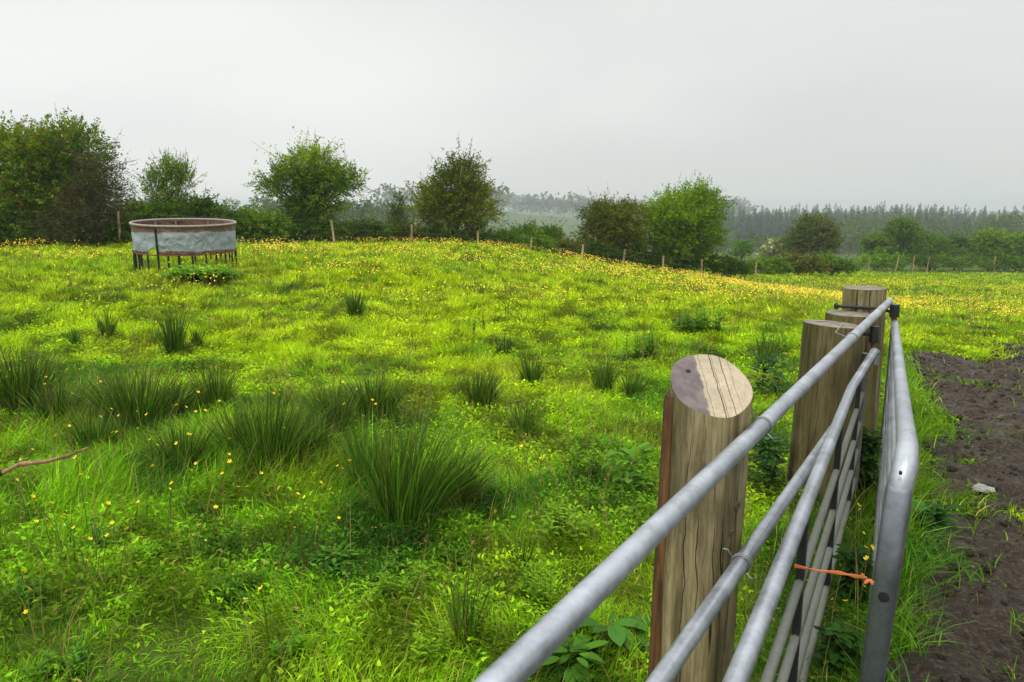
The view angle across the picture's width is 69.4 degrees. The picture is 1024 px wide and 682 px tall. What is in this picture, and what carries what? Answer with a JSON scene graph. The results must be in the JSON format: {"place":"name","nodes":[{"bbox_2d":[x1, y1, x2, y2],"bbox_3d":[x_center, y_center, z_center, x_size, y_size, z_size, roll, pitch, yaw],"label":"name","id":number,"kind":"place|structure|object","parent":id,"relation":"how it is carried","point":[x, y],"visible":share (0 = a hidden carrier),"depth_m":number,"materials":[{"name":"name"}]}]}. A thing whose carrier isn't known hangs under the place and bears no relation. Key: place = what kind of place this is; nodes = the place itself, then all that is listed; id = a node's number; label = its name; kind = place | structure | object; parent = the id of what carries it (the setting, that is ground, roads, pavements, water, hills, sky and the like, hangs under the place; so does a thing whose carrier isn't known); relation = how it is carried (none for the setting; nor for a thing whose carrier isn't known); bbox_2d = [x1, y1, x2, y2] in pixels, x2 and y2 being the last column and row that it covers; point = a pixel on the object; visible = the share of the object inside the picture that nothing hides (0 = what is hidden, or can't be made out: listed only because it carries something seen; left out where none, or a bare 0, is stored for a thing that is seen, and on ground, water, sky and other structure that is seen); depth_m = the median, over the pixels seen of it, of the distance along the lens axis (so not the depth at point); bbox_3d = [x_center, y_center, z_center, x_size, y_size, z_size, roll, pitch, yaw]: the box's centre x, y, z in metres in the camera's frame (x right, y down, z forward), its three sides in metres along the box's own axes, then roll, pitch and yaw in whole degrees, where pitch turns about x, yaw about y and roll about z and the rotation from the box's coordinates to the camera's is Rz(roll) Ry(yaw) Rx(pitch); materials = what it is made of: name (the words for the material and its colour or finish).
{"place":"outdoors","nodes":[
{"label":"outdoors","id":0,"kind":"place"},
{"bbox_2d":[0,205,1023,681],"bbox_3d":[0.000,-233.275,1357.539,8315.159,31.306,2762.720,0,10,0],"label":"ground","id":1,"kind":"structure","parent":0,"point":[152,649],"depth_m":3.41,"materials":[{"name":"plant"}]},
{"bbox_2d":[9,575,55,609],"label":"meadow weed","id":2,"kind":"object","parent":1,"relation":"on","point":[22,593],"visible":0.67,"depth_m":3.14,"materials":[{"name":"green plant"}]},
{"bbox_2d":[0,336,78,419],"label":"rush clump","id":3,"kind":"object","parent":1,"relation":"on","point":[22,380],"visible":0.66,"depth_m":6.07,"materials":[{"name":"plant"}]},
{"bbox_2d":[0,447,88,475],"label":"bare twig","id":4,"kind":"object","parent":1,"relation":"on","point":[13,467],"visible":1,"depth_m":2.60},
{"bbox_2d":[0,201,92,247],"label":"bramble bush","id":5,"kind":"object","parent":1,"relation":"on","point":[18,236],"visible":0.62,"depth_m":26.63,"materials":[{"name":"green plant"}]},
{"bbox_2d":[3,369,107,432],"bbox_3d":[-3.487,0.471,5.636,0.671,0.521,0.822,5,11,23],"label":"rush clump","id":6,"kind":"object","parent":1,"relation":"on","point":[56,403],"visible":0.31,"depth_m":5.62,"materials":[{"name":"plant"}]},
{"bbox_2d":[15,636,95,681],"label":"meadow weed","id":7,"kind":"object","parent":1,"relation":"on","point":[78,653],"visible":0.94,"depth_m":2.72,"materials":[{"name":"green plant"}]},
{"bbox_2d":[0,103,122,244],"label":"hawthorn tree","id":8,"kind":"object","parent":1,"relation":"on","point":[31,160],"visible":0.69,"depth_m":26.92,"materials":[{"name":"green plant"}]},
{"bbox_2d":[9,125,146,245],"bbox_3d":[-15.816,-5.359,26.943,4.741,4.962,4.018,0,10,0],"label":"hawthorn tree","id":9,"kind":"object","parent":1,"relation":"on","point":[86,214],"visible":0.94,"depth_m":26.65,"materials":[{"name":"green plant"}]},
{"bbox_2d":[30,401,144,457],"bbox_3d":[-2.833,0.604,5.027,0.668,0.419,0.653,5,12,26],"label":"rush clump","id":10,"kind":"object","parent":1,"relation":"on","point":[90,428],"visible":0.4,"depth_m":5.01,"materials":[{"name":"plant"}]},
{"bbox_2d":[53,210,141,246],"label":"bramble bush","id":11,"kind":"object","parent":1,"relation":"on","point":[125,235],"visible":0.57,"depth_m":27.25,"materials":[{"name":"green plant"}]},
{"bbox_2d":[93,309,122,338],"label":"rush clump","id":12,"kind":"object","parent":1,"relation":"on","point":[108,326],"visible":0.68,"depth_m":9.24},
{"bbox_2d":[40,355,220,439],"bbox_3d":[-2.849,0.387,5.519,1.264,0.674,1.281,3,11,16],"label":"rush clump","id":13,"kind":"object","parent":1,"relation":"on","point":[153,407],"visible":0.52,"depth_m":5.53,"materials":[{"name":"plant"}]},
{"bbox_2d":[124,538,169,571],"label":"meadow weed","id":14,"kind":"object","parent":1,"relation":"on","point":[157,551],"visible":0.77,"depth_m":3.45,"materials":[{"name":"green plant"}]},
{"bbox_2d":[111,188,191,224],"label":"bramble bush","id":15,"kind":"object","parent":1,"relation":"on","point":[142,209],"visible":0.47,"depth_m":29.13,"materials":[{"name":"green plant"}]},
{"bbox_2d":[127,148,207,207],"bbox_3d":[-13.978,-5.915,30.490,2.966,4.114,2.499,0,10,0],"label":"ash sapling","id":16,"kind":"object","parent":1,"relation":"on","point":[175,175],"visible":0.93,"depth_m":30.10,"materials":[{"name":"green plant"}]},
{"bbox_2d":[149,305,197,356],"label":"rush clump","id":17,"kind":"object","parent":1,"relation":"on","point":[173,340],"visible":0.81,"depth_m":8.19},
{"bbox_2d":[123,410,224,472],"bbox_3d":[-2.102,0.636,4.720,0.732,0.410,0.767,0,10,0],"label":"rush clump","id":18,"kind":"object","parent":1,"relation":"on","point":[199,448],"visible":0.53,"depth_m":4.66,"materials":[{"name":"plant"}]},
{"bbox_2d":[158,374,206,422],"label":"rush clump","id":19,"kind":"object","parent":1,"relation":"on","point":[192,402],"visible":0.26,"depth_m":5.85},
{"bbox_2d":[129,218,237,272],"bbox_3d":[-7.005,-2.040,15.905,2.108,1.165,2.130,0,10,0],"label":"round feeder","id":20,"kind":"object","parent":1,"relation":"on","point":[179,237],"visible":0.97,"depth_m":15.11,"materials":[{"name":"metal"}]},
{"bbox_2d":[152,263,252,283],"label":"meadow weed","id":21,"kind":"object","parent":1,"relation":"on","point":[208,270],"visible":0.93,"depth_m":13.62,"materials":[{"name":"green plant"}]},
{"bbox_2d":[160,185,257,237],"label":"bramble bush","id":22,"kind":"object","parent":1,"relation":"on","point":[201,207],"visible":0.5,"depth_m":29.68,"materials":[{"name":"green plant"}]},
{"bbox_2d":[181,355,247,413],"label":"rush clump","id":23,"kind":"object","parent":1,"relation":"on","point":[215,389],"visible":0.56,"depth_m":5.93,"materials":[{"name":"plant"}]},
{"bbox_2d":[201,567,260,607],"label":"meadow weed","id":24,"kind":"object","parent":1,"relation":"on","point":[233,582],"visible":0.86,"depth_m":3.26,"materials":[{"name":"green plant"}]},
{"bbox_2d":[192,392,276,466],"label":"rush clump","id":25,"kind":"object","parent":1,"relation":"on","point":[232,434],"visible":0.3,"depth_m":4.72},
{"bbox_2d":[57,194,446,227],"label":"distant woodland","id":26,"kind":"object","parent":1,"relation":"on","point":[372,209],"visible":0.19,"depth_m":253.45,"materials":[{"name":"green plant"}]},
{"bbox_2d":[218,197,306,243],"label":"bramble bush","id":27,"kind":"object","parent":1,"relation":"on","point":[276,228],"visible":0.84,"depth_m":30.72,"materials":[{"name":"green plant"}]},
{"bbox_2d":[206,379,349,479],"bbox_3d":[-1.494,0.529,4.729,0.914,0.664,0.947,-5,12,-27],"label":"rush clump","id":28,"kind":"object","parent":1,"relation":"on","point":[267,436],"visible":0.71,"depth_m":4.64,"materials":[{"name":"plant"}]},
{"bbox_2d":[264,625,312,667],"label":"meadow weed","id":29,"kind":"object","parent":1,"relation":"on","point":[275,649],"visible":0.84,"depth_m":2.81,"materials":[{"name":"green plant"}]},
{"bbox_2d":[243,126,383,239],"bbox_3d":[-9.167,-6.943,33.265,5.785,5.422,4.521,5,11,25],"label":"hawthorn tree","id":30,"kind":"object","parent":1,"relation":"on","point":[309,190],"visible":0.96,"depth_m":32.68,"materials":[{"name":"green plant"}]},
{"bbox_2d":[282,403,345,464],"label":"rush clump","id":31,"kind":"object","parent":1,"relation":"on","point":[325,440],"visible":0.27,"depth_m":4.92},
{"bbox_2d":[269,207,360,242],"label":"bramble bush","id":32,"kind":"object","parent":1,"relation":"on","point":[310,233],"visible":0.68,"depth_m":32.19,"materials":[{"name":"green plant"}]},
{"bbox_2d":[288,370,369,439],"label":"rush clump","id":33,"kind":"object","parent":1,"relation":"on","point":[338,416],"visible":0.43,"depth_m":5.46,"materials":[{"name":"plant"}]},
{"bbox_2d":[304,540,363,579],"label":"meadow weed","id":34,"kind":"object","parent":1,"relation":"on","point":[346,556],"visible":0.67,"depth_m":3.53,"materials":[{"name":"green plant"}]},
{"bbox_2d":[341,289,370,320],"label":"rush clump","id":35,"kind":"object","parent":1,"relation":"on","point":[355,306],"visible":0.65,"depth_m":10.37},
{"bbox_2d":[318,406,394,494],"bbox_3d":[-0.890,0.625,4.438,0.614,0.618,0.663,0,10,0],"label":"rush clump","id":36,"kind":"object","parent":1,"relation":"on","point":[366,444],"visible":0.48,"depth_m":4.43,"materials":[{"name":"plant"}]},
{"bbox_2d":[23,211,702,276],"bbox_3d":[-5.359,-3.860,32.149,31.099,3.860,2.352,-4,11,-21],"label":"stake fence","id":37,"kind":"object","parent":1,"relation":"on","point":[331,221],"visible":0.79,"depth_m":33.23,"materials":[{"name":"brown wood"}]},
{"bbox_2d":[334,204,399,242],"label":"bramble bush","id":38,"kind":"object","parent":1,"relation":"on","point":[376,229],"visible":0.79,"depth_m":34.22,"materials":[{"name":"green plant"}]},
{"bbox_2d":[335,363,421,427],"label":"rush clump","id":39,"kind":"object","parent":1,"relation":"on","point":[385,406],"visible":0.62,"depth_m":5.66,"materials":[{"name":"plant"}]},
{"bbox_2d":[375,565,415,605],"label":"meadow weed","id":40,"kind":"object","parent":1,"relation":"on","point":[405,589],"visible":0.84,"depth_m":3.17,"materials":[{"name":"green plant"}]},
{"bbox_2d":[373,211,422,242],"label":"bramble bush","id":41,"kind":"object","parent":1,"relation":"on","point":[402,228],"visible":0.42,"depth_m":36.19,"materials":[{"name":"green plant"}]},
{"bbox_2d":[381,189,414,226],"bbox_3d":[-5.975,-6.439,38.444,1.842,3.082,1.614,0,10,0],"label":"young tree","id":42,"kind":"object","parent":1,"relation":"on","point":[398,208],"visible":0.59,"depth_m":38.24,"materials":[{"name":"green plant"}]},
{"bbox_2d":[326,387,522,540],"bbox_3d":[-0.522,0.635,4.032,1.149,0.793,0.993,5,11,25],"label":"rush clump","id":43,"kind":"object","parent":1,"relation":"on","point":[408,484],"visible":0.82,"depth_m":3.94,"materials":[{"name":"plant"}]},
{"bbox_2d":[406,616,457,679],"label":"meadow weed","id":44,"kind":"object","parent":1,"relation":"on","point":[416,659],"visible":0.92,"depth_m":2.72,"materials":[{"name":"green plant"}]},
{"bbox_2d":[404,218,501,245],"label":"bramble bush","id":45,"kind":"object","parent":1,"relation":"on","point":[465,236],"visible":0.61,"depth_m":34.72,"materials":[{"name":"green plant"}]},
{"bbox_2d":[399,135,508,239],"bbox_3d":[-2.718,-7.171,35.394,5.033,5.387,4.762,4,11,22],"label":"hawthorn tree","id":46,"kind":"object","parent":1,"relation":"on","point":[460,200],"visible":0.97,"depth_m":34.70,"materials":[{"name":"green plant"}]},
{"bbox_2d":[421,549,516,657],"bbox_3d":[-0.185,1.008,2.840,0.414,0.388,0.346,-4,11,-23],"label":"rush clump","id":47,"kind":"object","parent":1,"relation":"on","point":[456,606],"visible":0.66,"depth_m":2.85,"materials":[{"name":"plant"}]},
{"bbox_2d":[439,438,511,512],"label":"rush clump","id":48,"kind":"object","parent":1,"relation":"on","point":[472,492],"visible":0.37,"depth_m":4.17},
{"bbox_2d":[453,367,513,411],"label":"rush clump","id":49,"kind":"object","parent":1,"relation":"on","point":[477,395],"visible":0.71,"depth_m":6.17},
{"bbox_2d":[473,571,506,647],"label":"meadow weed","id":50,"kind":"object","parent":1,"relation":"on","point":[483,632],"visible":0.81,"depth_m":2.83,"materials":[{"name":"green plant"}]},
{"bbox_2d":[480,219,532,247],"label":"bramble bush","id":51,"kind":"object","parent":1,"relation":"on","point":[510,238],"visible":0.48,"depth_m":37.31,"materials":[{"name":"green plant"}]},
{"bbox_2d":[0,235,1023,325],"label":"buttercup drift","id":52,"kind":"object","parent":1,"relation":"on","point":[793,289],"visible":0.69,"depth_m":22.09,"materials":[{"name":"yellow plant"}]},
{"bbox_2d":[495,520,544,572],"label":"rush clump","id":53,"kind":"object","parent":1,"relation":"on","point":[523,556],"visible":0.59,"depth_m":3.52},
{"bbox_2d":[498,398,552,440],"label":"rush clump","id":54,"kind":"object","parent":1,"relation":"on","point":[521,421],"visible":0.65,"depth_m":5.49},
{"bbox_2d":[512,353,548,387],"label":"rush clump","id":55,"kind":"object","parent":1,"relation":"on","point":[529,375],"visible":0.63,"depth_m":6.97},
{"bbox_2d":[507,222,564,253],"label":"bramble bush","id":56,"kind":"object","parent":1,"relation":"on","point":[543,241],"visible":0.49,"depth_m":39.32,"materials":[{"name":"green plant"}]},
{"bbox_2d":[516,558,558,611],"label":"meadow weed","id":57,"kind":"object","parent":1,"relation":"on","point":[531,581],"visible":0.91,"depth_m":3.15,"materials":[{"name":"green plant"}]},
{"bbox_2d":[374,180,759,215],"bbox_3d":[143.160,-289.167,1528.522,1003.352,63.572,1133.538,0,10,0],"label":"misty woodland","id":58,"kind":"object","parent":1,"relation":"on","point":[528,202],"visible":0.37,"depth_m":1106.95,"materials":[{"name":"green plant"}]},
{"bbox_2d":[543,229,593,257],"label":"bramble bush","id":59,"kind":"object","parent":1,"relation":"on","point":[562,244],"visible":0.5,"depth_m":40.42,"materials":[{"name":"green plant"}]},
{"bbox_2d":[534,493,604,547],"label":"meadow weed","id":60,"kind":"object","parent":1,"relation":"on","point":[550,524],"visible":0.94,"depth_m":3.81,"materials":[{"name":"green plant"}]},
{"bbox_2d":[541,633,608,681],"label":"dock plant","id":61,"kind":"object","parent":1,"relation":"on","point":[578,646],"visible":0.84,"depth_m":2.69,"materials":[{"name":"green plant"}]},
{"bbox_2d":[584,354,622,393],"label":"rush clump","id":62,"kind":"object","parent":1,"relation":"on","point":[605,377],"visible":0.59,"depth_m":6.72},
{"bbox_2d":[566,186,655,263],"bbox_3d":[5.025,-5.787,37.133,4.808,4.259,3.689,0,10,0],"label":"hawthorn tree","id":63,"kind":"object","parent":1,"relation":"on","point":[606,222],"visible":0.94,"depth_m":36.58,"materials":[{"name":"green plant"}]},
{"bbox_2d":[565,236,656,267],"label":"bramble bush","id":64,"kind":"object","parent":1,"relation":"on","point":[600,251],"visible":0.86,"depth_m":36.31,"materials":[{"name":"green plant"}]},
{"bbox_2d":[579,614,650,655],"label":"dock plant","id":65,"kind":"object","parent":1,"relation":"on","point":[619,637],"visible":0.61,"depth_m":2.83,"materials":[{"name":"green plant"}]},
{"bbox_2d":[603,441,656,494],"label":"dock plant","id":66,"kind":"object","parent":1,"relation":"on","point":[630,455],"visible":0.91,"depth_m":4.49,"materials":[{"name":"green plant"}]},
{"bbox_2d":[615,366,649,400],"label":"rush clump","id":67,"kind":"object","parent":1,"relation":"on","point":[629,387],"visible":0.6,"depth_m":6.59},
{"bbox_2d":[618,325,661,361],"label":"meadow weed","id":68,"kind":"object","parent":1,"relation":"on","point":[649,348],"visible":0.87,"depth_m":8.20,"materials":[{"name":"green plant"}]},
{"bbox_2d":[636,240,730,277],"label":"bramble bush","id":69,"kind":"object","parent":1,"relation":"on","point":[695,264],"visible":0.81,"depth_m":37.35,"materials":[{"name":"green plant"}]},
{"bbox_2d":[634,170,740,273],"bbox_3d":[8.823,-6.069,38.264,6.101,5.607,4.847,0,10,0],"label":"hawthorn tree","id":70,"kind":"object","parent":1,"relation":"on","point":[684,215],"visible":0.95,"depth_m":37.19,"materials":[{"name":"green plant"}]},
{"bbox_2d":[669,302,728,333],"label":"meadow weed","id":71,"kind":"object","parent":1,"relation":"on","point":[686,322],"visible":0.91,"depth_m":10.03,"materials":[{"name":"green plant"}]},
{"bbox_2d":[648,354,752,681],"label":"gate post","id":72,"kind":"object","parent":1,"relation":"on","point":[707,409],"visible":0.81,"depth_m":2.21,"materials":[{"name":"brown wood"}]},
{"bbox_2d":[473,298,892,681],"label":"fence rail","id":73,"kind":"object","parent":72,"relation":"attached to","point":[528,653],"visible":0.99,"depth_m":1.37,"materials":[{"name":"metal"}]},
{"bbox_2d":[645,425,830,681],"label":"fence rail","id":74,"kind":"object","parent":72,"relation":"attached to","point":[671,663],"visible":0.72,"depth_m":1.94,"materials":[{"name":"metal"}]},
{"bbox_2d":[705,250,761,281],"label":"bramble bush","id":75,"kind":"object","parent":1,"relation":"on","point":[735,266],"visible":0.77,"depth_m":41.61,"materials":[{"name":"green plant"}]},
{"bbox_2d":[751,334,782,368],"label":"rush clump","id":76,"kind":"object","parent":1,"relation":"on","point":[769,352],"visible":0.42,"depth_m":7.89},
{"bbox_2d":[746,424,790,492],"bbox_3d":[1.538,0.707,4.471,0.289,0.400,0.274,-10,14,-42],"label":"nettle patch","id":77,"kind":"object","parent":1,"relation":"on","point":[771,469],"visible":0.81,"depth_m":4.44,"materials":[{"name":"green plant"}]},
{"bbox_2d":[755,236,783,258],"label":"elder bush","id":78,"kind":"object","parent":1,"relation":"on","point":[764,247],"visible":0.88,"depth_m":88.96,"materials":[{"name":"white plant"}]},
{"bbox_2d":[746,349,794,397],"bbox_3d":[2.324,0.309,6.697,0.417,0.425,0.457,0,10,0],"label":"nettle patch","id":79,"kind":"object","parent":1,"relation":"on","point":[771,370],"visible":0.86,"depth_m":6.66,"materials":[{"name":"green plant"}]},
{"bbox_2d":[745,250,798,275],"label":"bramble bush","id":80,"kind":"object","parent":1,"relation":"on","point":[769,268],"visible":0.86,"depth_m":51.38,"materials":[{"name":"green plant"}]},
{"bbox_2d":[713,230,884,252],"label":"valley hedges","id":81,"kind":"object","parent":1,"relation":"on","point":[850,245],"visible":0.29,"depth_m":233.15,"materials":[{"name":"green plant"}]},
{"bbox_2d":[767,246,832,276],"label":"bramble bush","id":82,"kind":"object","parent":1,"relation":"on","point":[805,263],"visible":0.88,"depth_m":53.29,"materials":[{"name":"green plant"}]},
{"bbox_2d":[778,210,847,257],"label":"hedge tree","id":83,"kind":"object","parent":1,"relation":"on","point":[817,233],"visible":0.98,"depth_m":74.27,"materials":[{"name":"green plant"}]},
{"bbox_2d":[786,319,861,503],"bbox_3d":[1.834,0.565,4.413,0.364,1.370,0.307,0,10,0],"label":"gate post","id":84,"kind":"object","parent":1,"relation":"on","point":[816,404],"visible":0.53,"depth_m":4.25,"materials":[{"name":"brown wood"}]},
{"bbox_2d":[722,326,879,681],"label":"field gate","id":85,"kind":"structure","parent":84,"relation":"attached to","point":[795,662],"depth_m":2.43,"materials":[{"name":"grey metal"}]},
{"bbox_2d":[811,250,864,275],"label":"bramble bush","id":86,"kind":"object","parent":1,"relation":"on","point":[839,266],"visible":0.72,"depth_m":55.31,"materials":[{"name":"green plant"}]},
{"bbox_2d":[813,619,863,681],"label":"nettle patch","id":87,"kind":"object","parent":1,"relation":"on","point":[845,637],"visible":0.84,"depth_m":2.62,"materials":[{"name":"green plant"}]},
{"bbox_2d":[830,544,872,607],"bbox_3d":[1.484,1.015,3.220,0.200,0.274,0.209,10,14,42],"label":"nettle patch","id":88,"kind":"object","parent":1,"relation":"on","point":[850,566],"visible":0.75,"depth_m":3.20,"materials":[{"name":"green plant"}]},
{"bbox_2d":[825,310,881,446],"bbox_3d":[2.413,0.447,5.316,0.368,1.321,0.374,0,10,0],"label":"gate post","id":89,"kind":"object","parent":1,"relation":"on","point":[854,317],"visible":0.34,"depth_m":5.12,"materials":[{"name":"brown wood"}]},
{"bbox_2d":[858,304,918,681],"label":"field gate","id":90,"kind":"structure","parent":89,"relation":"attached to","point":[899,463],"depth_m":2.06,"materials":[{"name":"grey metal"}]},
{"bbox_2d":[842,285,886,437],"bbox_3d":[2.547,0.343,5.450,0.319,1.484,0.306,0,10,0],"label":"gate post","id":91,"kind":"object","parent":1,"relation":"on","point":[862,295],"visible":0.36,"depth_m":5.25,"materials":[{"name":"brown wood"}]},
{"bbox_2d":[846,426,882,491],"bbox_3d":[2.169,0.728,4.543,0.225,0.396,0.238,0,10,0],"label":"nettle patch","id":92,"kind":"object","parent":1,"relation":"on","point":[869,448],"visible":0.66,"depth_m":4.50,"materials":[{"name":"green plant"}]},
{"bbox_2d":[711,201,1023,253],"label":"conifer wood","id":93,"kind":"object","parent":1,"relation":"on","point":[766,223],"visible":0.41,"depth_m":495.08,"materials":[{"name":"green plant"}]},
{"bbox_2d":[857,228,899,270],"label":"hedge tree","id":94,"kind":"object","parent":1,"relation":"on","point":[879,239],"visible":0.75,"depth_m":82.81,"materials":[{"name":"green plant"}]},
{"bbox_2d":[853,244,917,271],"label":"bramble bush","id":95,"kind":"object","parent":1,"relation":"on","point":[879,258],"visible":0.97,"depth_m":79.14,"materials":[{"name":"green plant"}]},
{"bbox_2d":[880,214,933,269],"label":"hedge tree","id":96,"kind":"object","parent":1,"relation":"on","point":[907,234],"visible":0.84,"depth_m":84.17,"materials":[{"name":"green plant"}]},
{"bbox_2d":[832,207,1023,252],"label":"valley woodland","id":97,"kind":"object","parent":1,"relation":"on","point":[874,224],"visible":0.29,"depth_m":274.13,"materials":[{"name":"green plant"}]},
{"bbox_2d":[893,245,965,271],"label":"bramble bush","id":98,"kind":"object","parent":1,"relation":"on","point":[937,260],"visible":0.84,"depth_m":79.98,"materials":[{"name":"green plant"}]},
{"bbox_2d":[912,230,965,270],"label":"hedge tree","id":99,"kind":"object","parent":1,"relation":"on","point":[940,243],"visible":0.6,"depth_m":84.23,"materials":[{"name":"green plant"}]},
{"bbox_2d":[948,246,1023,271],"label":"bramble bush","id":100,"kind":"object","parent":1,"relation":"on","point":[1014,261],"visible":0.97,"depth_m":80.15,"materials":[{"name":"green plant"}]},
{"bbox_2d":[955,226,1023,269],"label":"hedge tree","id":101,"kind":"object","parent":1,"relation":"on","point":[987,240],"visible":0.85,"depth_m":82.36,"materials":[{"name":"green plant"}]},
{"bbox_2d":[0,0,1023,211],"label":"sky","id":102,"kind":"structure","parent":0,"point":[785,103],"materials":[{"name":"grey"}]},
{"bbox_2d":[885,339,1023,681],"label":"dirt track","id":103,"kind":"structure","parent":0,"point":[994,609],"depth_m":3.71,"materials":[{"name":"soil"}]},
{"bbox_2d":[909,499,963,530],"bbox_3d":[2.204,0.951,3.882,0.289,0.211,0.286,0,10,0],"label":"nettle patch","id":104,"kind":"object","parent":103,"relation":"on","point":[941,515],"visible":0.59,"depth_m":3.83,"materials":[{"name":"green plant"}]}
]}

